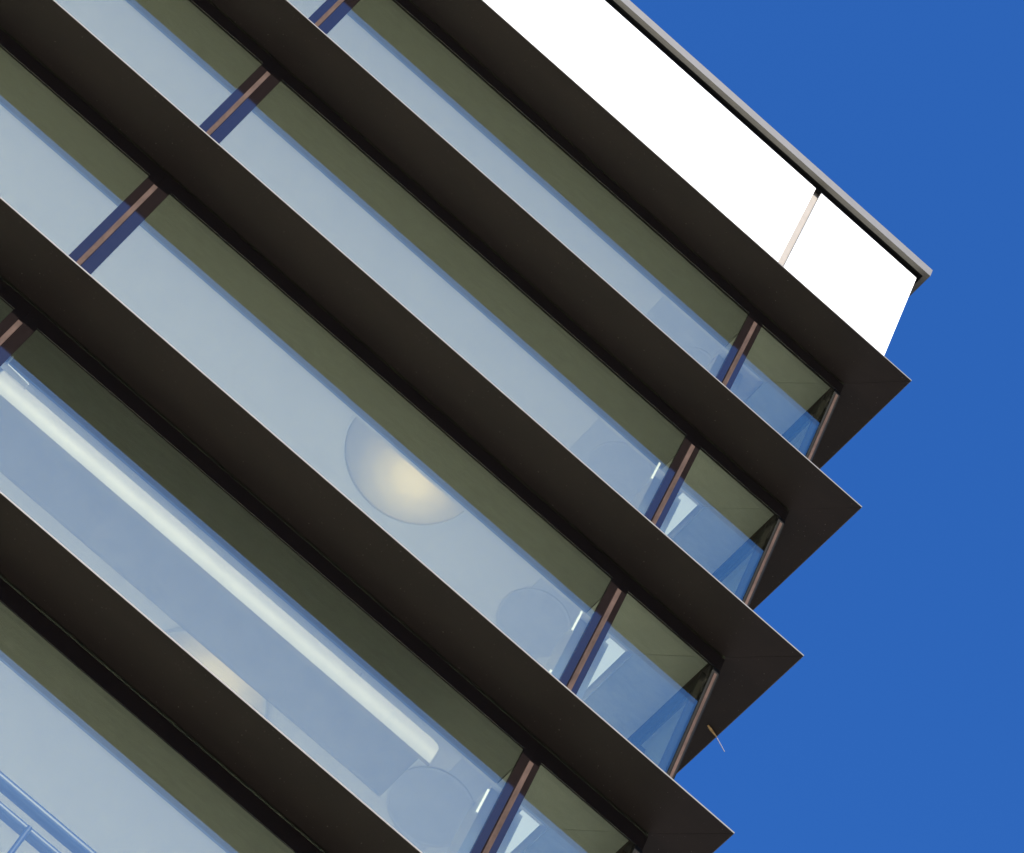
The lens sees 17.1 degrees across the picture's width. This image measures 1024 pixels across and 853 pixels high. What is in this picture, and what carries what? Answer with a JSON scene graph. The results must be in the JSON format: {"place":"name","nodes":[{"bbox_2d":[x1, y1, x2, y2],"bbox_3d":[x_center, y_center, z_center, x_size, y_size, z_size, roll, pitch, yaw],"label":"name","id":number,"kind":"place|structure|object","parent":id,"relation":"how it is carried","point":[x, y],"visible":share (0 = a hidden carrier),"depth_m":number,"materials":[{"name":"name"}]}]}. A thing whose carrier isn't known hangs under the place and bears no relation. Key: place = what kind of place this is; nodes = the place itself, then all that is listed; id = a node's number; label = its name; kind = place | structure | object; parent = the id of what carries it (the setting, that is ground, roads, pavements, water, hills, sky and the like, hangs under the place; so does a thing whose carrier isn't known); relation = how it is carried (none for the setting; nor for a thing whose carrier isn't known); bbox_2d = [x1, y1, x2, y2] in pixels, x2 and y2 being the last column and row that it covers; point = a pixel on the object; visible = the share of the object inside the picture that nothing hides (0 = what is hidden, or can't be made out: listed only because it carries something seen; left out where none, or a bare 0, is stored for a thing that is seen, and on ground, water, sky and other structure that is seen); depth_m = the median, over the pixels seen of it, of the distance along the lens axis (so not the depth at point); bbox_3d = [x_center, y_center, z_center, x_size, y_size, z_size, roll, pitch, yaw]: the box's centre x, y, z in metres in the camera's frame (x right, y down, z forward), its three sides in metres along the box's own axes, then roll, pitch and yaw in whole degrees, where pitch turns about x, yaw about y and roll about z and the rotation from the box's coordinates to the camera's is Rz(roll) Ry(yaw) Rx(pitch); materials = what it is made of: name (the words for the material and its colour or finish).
{"place":"outdoors","nodes":[
{"label":"outdoors","id":0,"kind":"place"},
{"bbox_2d":[0,0,932,852],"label":"office building","id":1,"kind":"structure","parent":0,"point":[494,270],"depth_m":36.02,"materials":[{"name":"brown metal"}]},
{"bbox_2d":[0,278,34,336],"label":"window","id":2,"kind":"structure","parent":1,"relation":"in","point":[21,307],"depth_m":31.96,"materials":[{"name":"black metal"}]},
{"bbox_2d":[0,771,96,852],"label":"railing","id":3,"kind":"object","parent":1,"relation":"on","point":[41,816],"visible":1,"depth_m":27.82,"materials":[{"name":"blue metal"}]},
{"bbox_2d":[0,29,167,261],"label":"window","id":4,"kind":"structure","parent":1,"relation":"in","point":[155,174],"depth_m":35.02,"materials":[{"name":"black metal"}]},
{"bbox_2d":[0,577,322,852],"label":"window","id":5,"kind":"structure","parent":1,"relation":"in","point":[12,599],"depth_m":29.15,"materials":[{"name":"black metal"}]},
{"bbox_2d":[165,627,268,717],"bbox_3d":[-3.097,2.634,33.844,1.420,0.098,1.420,41,-61,-5],"label":"ceiling lamp","id":6,"kind":"object","parent":1,"relation":"attached to","point":[219,669],"visible":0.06,"depth_m":33.65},
{"bbox_2d":[0,356,438,795],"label":"ceiling lamp","id":7,"kind":"object","parent":1,"relation":"hanging from","point":[145,544],"visible":1,"depth_m":31.83,"materials":[{"name":"white metal"}]},
{"bbox_2d":[189,0,277,131],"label":"window","id":8,"kind":"structure","parent":1,"relation":"in","point":[267,63],"depth_m":38.18,"materials":[{"name":"black metal"}]},
{"bbox_2d":[0,308,540,852],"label":"window","id":9,"kind":"structure","parent":1,"relation":"in","point":[35,320],"depth_m":32.24,"materials":[{"name":"black metal"}]},
{"bbox_2d":[308,0,337,23],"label":"window","id":10,"kind":"structure","parent":1,"relation":"in","point":[327,4],"depth_m":39.95,"materials":[{"name":"blue glass"}]},
{"bbox_2d":[81,175,626,686],"bbox_3d":[-1.638,0.181,34.170,6.349,3.348,0.135,41,-61,-5],"label":"window","id":11,"kind":"structure","parent":1,"relation":"in","point":[167,186],"depth_m":35.35,"materials":[{"name":"black metal"}]},
{"bbox_2d":[342,415,465,527],"bbox_3d":[-1.082,0.391,36.309,1.600,0.098,1.435,41,-61,-5],"label":"ceiling lamp","id":12,"kind":"object","parent":1,"relation":"attached to","point":[387,481],"visible":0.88,"depth_m":36.44,"materials":[{"name":"white glass"}]},
{"bbox_2d":[386,767,473,847],"bbox_3d":[-0.803,3.769,33.740,0.920,0.006,0.920,41,-61,-5],"label":"ceiling lamp","id":13,"kind":"object","parent":1,"relation":"attached to","point":[429,806],"visible":0.8,"depth_m":33.74,"materials":[{"name":"grey glass"}]},
{"bbox_2d":[210,63,698,520],"bbox_3d":[-0.705,-1.304,37.314,6.349,3.348,0.135,41,-61,-5],"label":"window","id":14,"kind":"structure","parent":1,"relation":"in","point":[278,73],"depth_m":38.51,"materials":[{"name":"black metal"}]},
{"bbox_2d":[505,809,539,852],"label":"panel light","id":15,"kind":"object","parent":1,"relation":"attached to","point":[528,826],"visible":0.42,"depth_m":33.55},
{"bbox_2d":[496,588,570,657],"bbox_3d":[0.234,2.119,36.775,0.840,0.006,0.840,41,-61,-5],"label":"ceiling lamp","id":16,"kind":"object","parent":1,"relation":"attached to","point":[532,622],"visible":0.81,"depth_m":36.76,"materials":[{"name":"frosted white glass"}]},
{"bbox_2d":[318,0,759,382],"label":"window","id":17,"kind":"structure","parent":1,"relation":"in","point":[752,312],"depth_m":41.69,"materials":[{"name":"black metal"}]},
{"bbox_2d":[489,743,647,852],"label":"window","id":18,"kind":"structure","parent":1,"relation":"in","point":[542,756],"depth_m":32.59,"materials":[{"name":"black metal"}]},
{"bbox_2d":[586,637,625,689],"bbox_3d":[0.672,2.816,36.974,0.245,0.028,1.680,41,-61,-5],"label":"panel light","id":19,"kind":"object","parent":1,"relation":"attached to","point":[614,653],"visible":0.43,"depth_m":36.69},
{"bbox_2d":[584,442,652,502],"bbox_3d":[1.240,0.559,39.862,0.840,0.006,0.840,41,-61,-5],"label":"ceiling lamp","id":20,"kind":"object","parent":1,"relation":"attached to","point":[624,470],"visible":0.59,"depth_m":39.82,"materials":[{"name":"grey glass"}]},
{"bbox_2d":[620,843,634,852],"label":"window","id":21,"kind":"structure","parent":1,"relation":"in","point":[629,849],"depth_m":32.79,"materials":[{"name":"black metal"}]},
{"bbox_2d":[571,575,724,694],"bbox_3d":[1.265,2.715,34.506,1.384,3.348,0.135,41,-61,-5],"label":"window","id":22,"kind":"structure","parent":1,"relation":"in","point":[629,586],"depth_m":35.73,"materials":[{"name":"black metal"}]},
{"bbox_2d":[629,665,712,772],"bbox_3d":[1.338,3.544,34.875,0.134,3.348,1.376,41,-61,-5],"label":"window","id":23,"kind":"structure","parent":1,"relation":"in","point":[660,739],"depth_m":35.62,"materials":[{"name":"blue glass"}]},
{"bbox_2d":[665,492,697,534],"bbox_3d":[1.605,1.331,40.118,0.245,0.028,1.680,41,-61,-5],"label":"panel light","id":24,"kind":"object","parent":1,"relation":"attached to","point":[687,506],"visible":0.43,"depth_m":39.83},
{"bbox_2d":[685,347,712,367],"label":"ceiling lamp","id":25,"kind":"object","parent":1,"relation":"attached to","point":[703,358],"visible":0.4,"depth_m":42.96,"materials":[{"name":"grey glass"}]},
{"bbox_2d":[707,725,724,751],"bbox_3d":[2.186,3.329,36.417,0.030,0.042,0.345,-28,-76,26],"label":"dry stalk","id":26,"kind":"object","parent":1,"relation":"on","point":[710,728],"visible":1,"depth_m":36.39,"materials":[{"name":"plant"}]},
{"bbox_2d":[656,433,788,528],"bbox_3d":[2.198,1.230,37.650,1.384,3.348,0.135,41,-61,-5],"label":"window","id":27,"kind":"structure","parent":1,"relation":"in","point":[701,443],"depth_m":38.88,"materials":[{"name":"black metal"}]},
{"bbox_2d":[714,516,778,600],"bbox_3d":[2.270,2.059,38.019,0.134,3.348,1.376,41,-61,-5],"label":"window","id":28,"kind":"structure","parent":1,"relation":"in","point":[737,574],"depth_m":38.76,"materials":[{"name":"blue glass"}]},
{"bbox_2d":[726,312,843,392],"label":"window","id":29,"kind":"structure","parent":1,"relation":"in","point":[762,321],"depth_m":42.02,"materials":[{"name":"black metal"}]},
{"bbox_2d":[784,390,833,456],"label":"window","id":30,"kind":"structure","parent":1,"relation":"in","point":[801,436],"depth_m":41.88,"materials":[{"name":"blue glass"}]},
{"bbox_2d":[630,0,1023,852],"label":"sky","id":31,"kind":"structure","parent":0,"point":[898,727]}
]}

